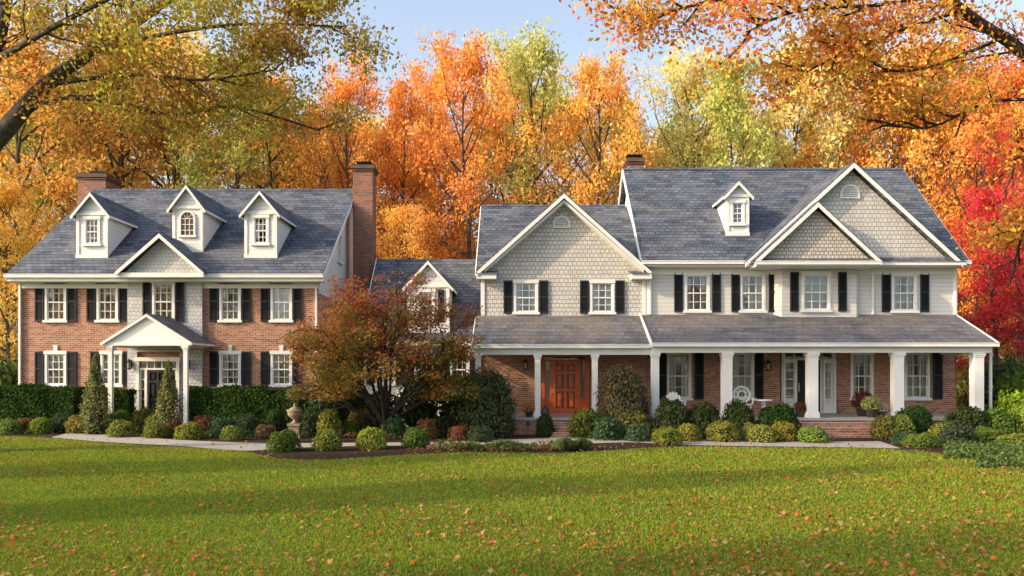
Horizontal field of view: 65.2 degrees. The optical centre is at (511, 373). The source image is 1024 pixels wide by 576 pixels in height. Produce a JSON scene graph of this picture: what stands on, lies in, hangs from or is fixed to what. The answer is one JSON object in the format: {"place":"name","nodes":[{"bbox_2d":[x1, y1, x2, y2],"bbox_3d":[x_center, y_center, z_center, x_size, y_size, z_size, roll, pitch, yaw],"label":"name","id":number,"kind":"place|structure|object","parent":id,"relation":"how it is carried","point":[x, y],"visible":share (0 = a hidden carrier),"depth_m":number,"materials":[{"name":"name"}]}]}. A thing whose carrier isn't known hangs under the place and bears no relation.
{"place":"outdoors","nodes":[
{"label":"outdoors","id":0,"kind":"place"},
{"bbox_2d":[376,199,448,258],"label":"autumn tree","id":1,"kind":"object","parent":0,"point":[406,221],"visible":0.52,"depth_m":44.44,"materials":[{"name":"orange plant"}]},
{"bbox_2d":[358,259,480,426],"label":"white cottage wing","id":2,"kind":"structure","parent":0,"point":[453,279],"depth_m":34.65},
{"bbox_2d":[53,433,898,450],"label":"path","id":3,"kind":"structure","parent":0,"point":[262,446],"depth_m":24.95,"materials":[{"name":"concrete"}]},
{"bbox_2d":[0,378,1023,575],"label":"lawn","id":4,"kind":"structure","parent":0,"point":[517,512],"depth_m":12.56,"materials":[{"name":"green plant"}]},
{"bbox_2d":[0,167,57,369],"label":"autumn tree","id":5,"kind":"object","parent":4,"relation":"on","point":[6,203],"visible":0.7,"depth_m":43.88,"materials":[{"name":"orange plant"}]},
{"bbox_2d":[0,85,74,328],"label":"autumn tree","id":6,"kind":"object","parent":4,"relation":"on","point":[39,200],"visible":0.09,"depth_m":51.46,"materials":[{"name":"orange plant"}]},
{"bbox_2d":[0,5,128,365],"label":"autumn tree","id":7,"kind":"object","parent":4,"relation":"on","point":[18,167],"visible":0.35,"depth_m":44.20,"materials":[{"name":"orange plant"}]},
{"bbox_2d":[0,44,144,261],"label":"autumn tree","id":8,"kind":"object","parent":4,"relation":"on","point":[24,146],"visible":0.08,"depth_m":48.30,"materials":[{"name":"orange plant"}]},
{"bbox_2d":[14,12,225,296],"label":"autumn tree","id":9,"kind":"object","parent":4,"relation":"on","point":[121,176],"visible":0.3,"depth_m":46.83,"materials":[{"name":"orange plant"}]},
{"bbox_2d":[61,11,247,188],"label":"autumn tree","id":10,"kind":"object","parent":4,"relation":"on","point":[173,174],"visible":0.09,"depth_m":49.54,"materials":[{"name":"orange plant"}]},
{"bbox_2d":[108,114,268,188],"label":"autumn tree","id":11,"kind":"object","parent":4,"relation":"on","point":[158,178],"visible":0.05,"depth_m":59.65,"materials":[{"name":"orange plant"}]},
{"bbox_2d":[0,0,405,154],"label":"spreading maple tree","id":12,"kind":"object","parent":4,"relation":"on","point":[110,36],"visible":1,"depth_m":21.20,"materials":[{"name":"yellow plant"}]},
{"bbox_2d":[155,44,319,188],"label":"autumn tree","id":13,"kind":"object","parent":4,"relation":"on","point":[254,161],"visible":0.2,"depth_m":45.89,"materials":[{"name":"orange plant"}]},
{"bbox_2d":[200,62,329,188],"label":"autumn tree","id":14,"kind":"object","parent":4,"relation":"on","point":[293,174],"visible":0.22,"depth_m":48.36,"materials":[{"name":"orange plant"}]},
{"bbox_2d":[258,101,372,188],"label":"autumn tree","id":15,"kind":"object","parent":4,"relation":"on","point":[330,155],"visible":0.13,"depth_m":53.52,"materials":[{"name":"orange plant"}]},
{"bbox_2d":[273,40,427,258],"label":"autumn tree","id":16,"kind":"object","parent":4,"relation":"on","point":[347,89],"visible":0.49,"depth_m":47.37,"materials":[{"name":"orange plant"}]},
{"bbox_2d":[289,110,456,255],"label":"autumn tree","id":17,"kind":"object","parent":4,"relation":"on","point":[373,135],"visible":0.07,"depth_m":57.80,"materials":[{"name":"orange plant"}]},
{"bbox_2d":[351,70,447,258],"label":"autumn tree","id":18,"kind":"object","parent":4,"relation":"on","point":[392,160],"visible":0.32,"depth_m":50.05,"materials":[{"name":"orange plant"}]},
{"bbox_2d":[378,46,498,258],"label":"autumn tree","id":19,"kind":"object","parent":4,"relation":"on","point":[427,88],"visible":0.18,"depth_m":55.12,"materials":[{"name":"orange plant"}]},
{"bbox_2d":[390,19,571,258],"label":"autumn tree","id":20,"kind":"object","parent":4,"relation":"on","point":[470,57],"visible":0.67,"depth_m":47.45,"materials":[{"name":"orange plant"}]},
{"bbox_2d":[433,106,549,258],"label":"autumn tree","id":21,"kind":"object","parent":4,"relation":"on","point":[485,182],"visible":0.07,"depth_m":59.49,"materials":[{"name":"orange plant"}]},
{"bbox_2d":[0,189,1016,396],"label":"woodland","id":22,"kind":"object","parent":4,"relation":"on","point":[957,366],"depth_m":69.90,"materials":[{"name":"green plant"}]},
{"bbox_2d":[0,435,1023,575],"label":"fallen leaves","id":23,"kind":"object","parent":4,"relation":"on","point":[591,542],"visible":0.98,"depth_m":11.15,"materials":[{"name":"orange plant"}]},
{"bbox_2d":[0,323,1023,408],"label":"understory brush","id":24,"kind":"object","parent":4,"relation":"on","point":[963,374],"visible":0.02,"depth_m":44.85,"materials":[{"name":"green plant"}]},
{"bbox_2d":[1,421,1023,471],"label":"mulch bed","id":25,"kind":"object","parent":4,"relation":"on","point":[308,453],"visible":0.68,"depth_m":23.36,"materials":[{"name":"brown soil"}]},
{"bbox_2d":[0,348,17,385],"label":"azalea bush","id":26,"kind":"object","parent":25,"relation":"on","point":[9,375],"visible":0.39,"depth_m":35.85,"materials":[{"name":"green plant"}]},
{"bbox_2d":[0,382,89,430],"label":"clipped hedge","id":27,"kind":"object","parent":25,"relation":"on","point":[32,400],"visible":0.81,"depth_m":29.98,"materials":[{"name":"green plant"}]},
{"bbox_2d":[76,354,114,434],"bbox_3d":[-14.986,0.794,28.745,1.289,3.006,1.304,0,0,0],"label":"conical evergreen","id":28,"kind":"object","parent":25,"relation":"on","point":[95,416],"visible":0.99,"depth_m":28.65,"materials":[{"name":"green plant"}]},
{"bbox_2d":[103,387,139,425],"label":"clipped hedge","id":29,"kind":"object","parent":25,"relation":"on","point":[124,399],"visible":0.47,"depth_m":30.44,"materials":[{"name":"green plant"}]},
{"bbox_2d":[151,359,184,433],"bbox_3d":[-12.098,0.893,28.195,1.129,2.809,1.131,0,0,0],"label":"conical evergreen","id":30,"kind":"object","parent":25,"relation":"on","point":[170,393],"visible":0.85,"depth_m":28.06,"materials":[{"name":"green plant"}]},
{"bbox_2d":[174,421,205,439],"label":"boxwood shrub","id":31,"kind":"object","parent":25,"relation":"on","point":[188,431],"visible":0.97,"depth_m":26.54,"materials":[{"name":"green plant"}]},
{"bbox_2d":[3,161,378,432],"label":"brick house","id":32,"kind":"structure","parent":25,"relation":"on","point":[135,289],"depth_m":32.00,"materials":[{"name":"red brick"}]},
{"bbox_2d":[42,283,67,322],"bbox_3d":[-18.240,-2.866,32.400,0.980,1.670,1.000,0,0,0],"label":"window","id":33,"kind":"structure","parent":32,"relation":"in","point":[55,298],"depth_m":32.00,"materials":[{"name":"white paint"}]},
{"bbox_2d":[43,351,66,386],"bbox_3d":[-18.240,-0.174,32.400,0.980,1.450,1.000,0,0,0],"label":"window","id":34,"kind":"structure","parent":32,"relation":"in","point":[55,361],"depth_m":32.00,"materials":[{"name":"white paint"}]},
{"bbox_2d":[81,216,101,245],"bbox_3d":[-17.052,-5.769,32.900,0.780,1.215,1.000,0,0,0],"label":"window","id":35,"kind":"structure","parent":32,"relation":"in","point":[91,223],"depth_m":32.49,"materials":[{"name":"white paint"}]},
{"bbox_2d":[94,283,119,322],"bbox_3d":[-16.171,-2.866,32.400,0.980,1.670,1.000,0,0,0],"label":"window","id":36,"kind":"structure","parent":32,"relation":"in","point":[106,298],"depth_m":32.00,"materials":[{"name":"white paint"}]},
{"bbox_2d":[99,351,123,386],"bbox_3d":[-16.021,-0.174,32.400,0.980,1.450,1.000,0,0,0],"label":"window","id":37,"kind":"structure","parent":32,"relation":"in","point":[103,354],"depth_m":31.99,"materials":[{"name":"white paint"}]},
{"bbox_2d":[147,370,164,413],"bbox_3d":[-14.073,0.935,31.776,0.840,2.150,0.169,0,0,0],"label":"door","id":38,"kind":"structure","parent":32,"relation":"in","point":[154,377],"depth_m":31.77,"materials":[{"name":"black paint"}]},
{"bbox_2d":[151,282,174,318],"bbox_3d":[-13.861,-2.866,31.924,1.020,1.670,0.368,0,0,0],"label":"window","id":39,"kind":"structure","parent":32,"relation":"in","point":[172,290],"depth_m":31.83,"materials":[{"name":"white paint"}]},
{"bbox_2d":[217,351,241,386],"bbox_3d":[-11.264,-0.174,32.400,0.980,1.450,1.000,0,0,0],"label":"window","id":40,"kind":"structure","parent":32,"relation":"in","point":[229,361],"depth_m":32.00,"materials":[{"name":"white paint"}]},
{"bbox_2d":[217,283,242,322],"bbox_3d":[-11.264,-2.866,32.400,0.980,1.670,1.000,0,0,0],"label":"window","id":41,"kind":"structure","parent":32,"relation":"in","point":[229,298],"depth_m":32.00,"materials":[{"name":"white paint"}]},
{"bbox_2d":[250,214,269,245],"bbox_3d":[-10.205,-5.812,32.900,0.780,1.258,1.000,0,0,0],"label":"window","id":42,"kind":"structure","parent":32,"relation":"in","point":[260,222],"depth_m":32.47,"materials":[{"name":"white paint"}]},
{"bbox_2d":[269,351,292,386],"bbox_3d":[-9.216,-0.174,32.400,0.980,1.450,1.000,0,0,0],"label":"window","id":43,"kind":"structure","parent":32,"relation":"in","point":[280,376],"depth_m":32.00,"materials":[{"name":"white paint"}]},
{"bbox_2d":[269,283,293,322],"bbox_3d":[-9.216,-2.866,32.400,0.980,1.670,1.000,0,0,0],"label":"window","id":44,"kind":"structure","parent":32,"relation":"in","point":[281,298],"depth_m":32.00,"materials":[{"name":"white paint"}]},
{"bbox_2d":[181,383,308,430],"bbox_3d":[-10.135,1.323,30.468,4.702,1.878,1.373,0,0,0],"label":"clipped hedge","id":45,"kind":"object","parent":25,"relation":"on","point":[232,401],"visible":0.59,"depth_m":29.99,"materials":[{"name":"green plant"}]},
{"bbox_2d":[266,428,302,452],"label":"boxwood shrub","id":46,"kind":"object","parent":25,"relation":"on","point":[283,440],"visible":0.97,"depth_m":22.33,"materials":[{"name":"green plant"}]},
{"bbox_2d":[300,371,349,428],"bbox_3d":[-6.870,0.952,29.586,1.898,2.748,2.023,0,0,8],"label":"azalea bush","id":47,"kind":"object","parent":25,"relation":"on","point":[322,406],"visible":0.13,"depth_m":29.12,"materials":[{"name":"green plant"}]},
{"bbox_2d":[310,428,342,451],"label":"boxwood shrub","id":48,"kind":"object","parent":25,"relation":"on","point":[327,439],"visible":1,"depth_m":22.58,"materials":[{"name":"green plant"}]},
{"bbox_2d":[315,408,344,437],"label":"boxwood shrub","id":49,"kind":"object","parent":25,"relation":"on","point":[330,421],"visible":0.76,"depth_m":27.15,"materials":[{"name":"green plant"}]},
{"bbox_2d":[355,426,386,449],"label":"boxwood shrub","id":50,"kind":"object","parent":25,"relation":"on","point":[374,438],"visible":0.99,"depth_m":23.06,"materials":[{"name":"green plant"}]},
{"bbox_2d":[344,385,403,428],"bbox_3d":[-5.193,1.350,30.108,2.442,1.872,2.508,0,0,3],"label":"azalea bush","id":51,"kind":"object","parent":25,"relation":"on","point":[362,404],"visible":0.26,"depth_m":29.57,"materials":[{"name":"green plant"}]},
{"bbox_2d":[254,246,498,434],"bbox_3d":[-4.444,-0.864,27.284,8.004,6.228,7.071,0,0,0],"label":"japanese maple tree","id":52,"kind":"object","parent":25,"relation":"on","point":[361,318],"visible":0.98,"depth_m":26.81,"materials":[{"name":"brown plant"}]},
{"bbox_2d":[133,429,650,450],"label":"perennials","id":53,"kind":"object","parent":25,"relation":"on","point":[545,447],"visible":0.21,"depth_m":23.01,"materials":[{"name":"green plant"}]},
{"bbox_2d":[401,427,430,447],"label":"boxwood shrub","id":54,"kind":"object","parent":25,"relation":"on","point":[418,438],"visible":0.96,"depth_m":23.55,"materials":[{"name":"green plant"}]},
{"bbox_2d":[390,381,447,427],"bbox_3d":[-3.408,1.099,30.483,3.035,2.407,2.991,0,0,24],"label":"azalea bush","id":55,"kind":"object","parent":25,"relation":"on","point":[413,417],"visible":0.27,"depth_m":29.82,"materials":[{"name":"green plant"}]},
{"bbox_2d":[451,364,516,437],"bbox_3d":[-1.000,0.996,27.889,2.502,2.876,2.345,0,0,1],"label":"rhododendron bush","id":56,"kind":"object","parent":25,"relation":"on","point":[490,411],"visible":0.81,"depth_m":27.33,"materials":[{"name":"green plant"}]},
{"bbox_2d":[0,427,1023,467],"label":"ground cover","id":57,"kind":"object","parent":25,"relation":"on","point":[990,454],"visible":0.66,"depth_m":21.89,"materials":[{"name":"green plant"}]},
{"bbox_2d":[471,192,652,436],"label":"shingled house","id":58,"kind":"structure","parent":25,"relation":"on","point":[563,277],"depth_m":31.50,"materials":[{"name":"white paint"}]},
{"bbox_2d":[512,280,539,314],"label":"window","id":59,"kind":"structure","parent":58,"relation":"in","point":[525,291],"depth_m":31.50,"materials":[{"name":"white paint"}]},
{"bbox_2d":[553,361,577,412],"bbox_3d":[2.100,0.555,31.486,0.980,2.050,0.169,0,0,0],"label":"door","id":60,"kind":"structure","parent":58,"relation":"in","point":[565,373],"depth_m":31.47,"materials":[{"name":"brown wood"}]},
{"bbox_2d":[588,280,615,314],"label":"window","id":61,"kind":"structure","parent":58,"relation":"in","point":[601,291],"depth_m":31.50,"materials":[{"name":"white paint"}]},
{"bbox_2d":[566,409,601,437],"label":"boxwood shrub","id":62,"kind":"object","parent":25,"relation":"on","point":[581,426],"visible":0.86,"depth_m":27.08,"materials":[{"name":"green plant"}]},
{"bbox_2d":[586,413,627,440],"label":"garden shrub","id":63,"kind":"object","parent":25,"relation":"on","point":[606,425],"visible":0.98,"depth_m":26.27,"materials":[{"name":"green plant"}]},
{"bbox_2d":[591,357,652,435],"bbox_3d":[3.801,0.937,28.043,2.132,3.015,2.003,0,0,35],"label":"camellia bush","id":64,"kind":"object","parent":25,"relation":"on","point":[623,397],"visible":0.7,"depth_m":27.59,"materials":[{"name":"green plant"}]},
{"bbox_2d":[651,426,683,444],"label":"boxwood shrub","id":65,"kind":"object","parent":25,"relation":"on","point":[665,435],"visible":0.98,"depth_m":24.57,"materials":[{"name":"green plant"}]},
{"bbox_2d":[651,395,689,433],"bbox_3d":[5.388,1.542,27.303,1.387,1.626,1.356,0,0,21],"label":"boxwood shrub","id":66,"kind":"object","parent":25,"relation":"on","point":[674,412],"visible":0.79,"depth_m":26.95,"materials":[{"name":"green plant"}]},
{"bbox_2d":[684,400,720,438],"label":"boxwood shrub","id":67,"kind":"object","parent":25,"relation":"on","point":[706,413],"visible":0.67,"depth_m":26.95,"materials":[{"name":"green plant"}]},
{"bbox_2d":[705,420,740,441],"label":"boxwood shrub","id":68,"kind":"object","parent":25,"relation":"on","point":[723,431],"visible":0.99,"depth_m":25.54,"materials":[{"name":"green plant"}]},
{"bbox_2d":[721,398,755,437],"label":"boxwood shrub","id":69,"kind":"object","parent":25,"relation":"on","point":[736,412],"visible":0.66,"depth_m":26.89,"materials":[{"name":"green plant"}]},
{"bbox_2d":[746,424,779,442],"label":"boxwood shrub","id":70,"kind":"object","parent":25,"relation":"on","point":[761,434],"visible":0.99,"depth_m":25.32,"materials":[{"name":"green plant"}]},
{"bbox_2d":[755,401,801,438],"bbox_3d":[8.997,1.630,27.070,1.765,1.411,1.554,0,0,-32],"label":"boxwood shrub","id":71,"kind":"object","parent":25,"relation":"on","point":[773,414],"visible":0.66,"depth_m":26.77,"materials":[{"name":"green plant"}]},
{"bbox_2d":[797,425,830,442],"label":"boxwood shrub","id":72,"kind":"object","parent":25,"relation":"on","point":[814,434],"visible":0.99,"depth_m":25.15,"materials":[{"name":"green plant"}]},
{"bbox_2d":[867,414,903,439],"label":"boxwood shrub","id":73,"kind":"object","parent":25,"relation":"on","point":[883,429],"visible":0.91,"depth_m":26.63,"materials":[{"name":"green plant"}]},
{"bbox_2d":[894,404,934,436],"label":"boxwood shrub","id":74,"kind":"object","parent":25,"relation":"on","point":[920,421],"visible":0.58,"depth_m":27.12,"materials":[{"name":"green plant"}]},
{"bbox_2d":[900,432,942,447],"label":"boxwood shrub","id":75,"kind":"object","parent":25,"relation":"on","point":[920,440],"visible":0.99,"depth_m":23.64,"materials":[{"name":"green plant"}]},
{"bbox_2d":[934,421,982,443],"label":"garden shrub","id":76,"kind":"object","parent":25,"relation":"on","point":[960,433],"visible":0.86,"depth_m":24.53,"materials":[{"name":"green plant"}]},
{"bbox_2d":[943,405,992,428],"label":"boxwood shrub","id":77,"kind":"object","parent":25,"relation":"on","point":[973,417],"visible":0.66,"depth_m":26.67,"materials":[{"name":"green plant"}]},
{"bbox_2d":[942,186,1023,372],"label":"autumn tree","id":78,"kind":"object","parent":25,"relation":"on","point":[980,288],"visible":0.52,"depth_m":40.74,"materials":[{"name":"red plant"}]},
{"bbox_2d":[950,104,1023,340],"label":"autumn tree","id":79,"kind":"object","parent":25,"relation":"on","point":[1003,273],"visible":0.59,"depth_m":40.19,"materials":[{"name":"red plant"}]},
{"bbox_2d":[957,353,1023,411],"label":"azalea bush","id":80,"kind":"object","parent":25,"relation":"on","point":[997,371],"visible":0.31,"depth_m":32.54,"materials":[{"name":"green plant"}]},
{"bbox_2d":[984,407,1018,438],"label":"boxwood shrub","id":81,"kind":"object","parent":25,"relation":"on","point":[1001,419],"visible":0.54,"depth_m":26.58,"materials":[{"name":"green plant"}]},
{"bbox_2d":[984,361,1023,408],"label":"azalea bush","id":82,"kind":"object","parent":25,"relation":"on","point":[1016,381],"visible":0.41,"depth_m":30.87,"materials":[{"name":"green plant"}]},
{"bbox_2d":[454,42,573,258],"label":"autumn tree","id":83,"kind":"object","parent":4,"relation":"on","point":[500,83],"visible":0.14,"depth_m":54.04,"materials":[{"name":"orange plant"}]},
{"bbox_2d":[460,20,626,258],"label":"autumn tree","id":84,"kind":"object","parent":4,"relation":"on","point":[523,56],"visible":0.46,"depth_m":49.16,"materials":[{"name":"plant"}]},
{"bbox_2d":[494,83,617,204],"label":"autumn tree","id":85,"kind":"object","parent":4,"relation":"on","point":[558,167],"visible":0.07,"depth_m":60.56,"materials":[{"name":"orange plant"}]},
{"bbox_2d":[504,44,660,204],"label":"autumn tree","id":86,"kind":"object","parent":4,"relation":"on","point":[590,79],"visible":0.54,"depth_m":46.31,"materials":[{"name":"orange plant"}]},
{"bbox_2d":[580,89,652,204],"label":"autumn tree","id":87,"kind":"object","parent":4,"relation":"on","point":[631,103],"visible":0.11,"depth_m":53.14,"materials":[{"name":"orange plant"}]},
{"bbox_2d":[623,23,775,167],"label":"autumn tree","id":88,"kind":"object","parent":4,"relation":"on","point":[672,68],"visible":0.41,"depth_m":49.35,"materials":[{"name":"yellow plant"}]},
{"bbox_2d":[651,46,792,167],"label":"autumn tree","id":89,"kind":"object","parent":4,"relation":"on","point":[729,119],"visible":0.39,"depth_m":47.59,"materials":[{"name":"yellow plant"}]},
{"bbox_2d":[725,25,865,167],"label":"autumn tree","id":90,"kind":"object","parent":4,"relation":"on","point":[810,114],"visible":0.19,"depth_m":48.14,"materials":[{"name":"yellow plant"}]},
{"bbox_2d":[742,16,948,212],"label":"autumn tree","id":91,"kind":"object","parent":4,"relation":"on","point":[867,133],"visible":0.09,"depth_m":52.99,"materials":[{"name":"orange plant"}]},
{"bbox_2d":[786,37,995,271],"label":"autumn tree","id":92,"kind":"object","parent":4,"relation":"on","point":[858,147],"visible":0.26,"depth_m":46.33,"materials":[{"name":"orange plant"}]},
{"bbox_2d":[824,2,1019,310],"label":"autumn tree","id":93,"kind":"object","parent":4,"relation":"on","point":[942,71],"visible":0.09,"depth_m":48.74,"materials":[{"name":"orange plant"}]},
{"bbox_2d":[893,70,1023,344],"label":"autumn tree","id":94,"kind":"object","parent":4,"relation":"on","point":[974,131],"visible":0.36,"depth_m":44.29,"materials":[{"name":"orange plant"}]},
{"bbox_2d":[921,48,1023,362],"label":"autumn tree","id":95,"kind":"object","parent":4,"relation":"on","point":[1016,83],"visible":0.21,"depth_m":47.19,"materials":[{"name":"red plant"}]},
{"bbox_2d":[0,0,1023,367],"label":"sky","id":96,"kind":"structure","parent":0,"point":[459,16],"materials":[{"name":"blue"}]},
{"bbox_2d":[547,0,1023,293],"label":"spreading maple tree","id":97,"kind":"object","parent":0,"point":[862,55],"visible":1,"depth_m":16.02,"materials":[{"name":"orange plant"}]},
{"bbox_2d":[618,154,999,437],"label":"porch house","id":98,"kind":"structure","parent":0,"point":[823,294],"depth_m":31.44,"materials":[{"name":"white paint"}]},
{"bbox_2d":[665,353,692,400],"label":"window","id":99,"kind":"structure","parent":98,"relation":"in","point":[679,365],"depth_m":31.71,"materials":[{"name":"white paint"}]},
{"bbox_2d":[683,272,711,312],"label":"window","id":100,"kind":"structure","parent":98,"relation":"in","point":[696,284],"depth_m":31.50,"materials":[{"name":"white paint"}]},
{"bbox_2d":[732,353,755,400],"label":"window","id":101,"kind":"structure","parent":98,"relation":"in","point":[742,363],"depth_m":31.70,"materials":[{"name":"white paint"}]},
{"bbox_2d":[738,272,767,312],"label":"window","id":102,"kind":"structure","parent":98,"relation":"in","point":[752,284],"depth_m":31.53,"materials":[{"name":"white paint"}]},
{"bbox_2d":[797,360,819,412],"bbox_3d":[11.676,0.530,31.486,0.900,2.100,0.169,0,0,0],"label":"door","id":103,"kind":"structure","parent":98,"relation":"in","point":[800,363],"depth_m":31.47,"materials":[{"name":"black paint"}]},
{"bbox_2d":[800,271,832,311],"bbox_3d":[11.864,-3.176,31.264,1.240,1.601,0.287,0,0,0],"label":"window","id":104,"kind":"structure","parent":98,"relation":"in","point":[825,283],"depth_m":31.21,"materials":[{"name":"white paint"}]},
{"bbox_2d":[849,353,874,400],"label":"window","id":105,"kind":"structure","parent":98,"relation":"in","point":[861,364],"depth_m":31.70,"materials":[{"name":"white paint"}]},
{"bbox_2d":[890,272,919,312],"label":"window","id":106,"kind":"structure","parent":98,"relation":"in","point":[903,284],"depth_m":31.50,"materials":[{"name":"white paint"}]},
{"bbox_2d":[904,353,931,400],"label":"window","id":107,"kind":"structure","parent":98,"relation":"in","point":[916,365],"depth_m":31.58,"materials":[{"name":"white paint"}]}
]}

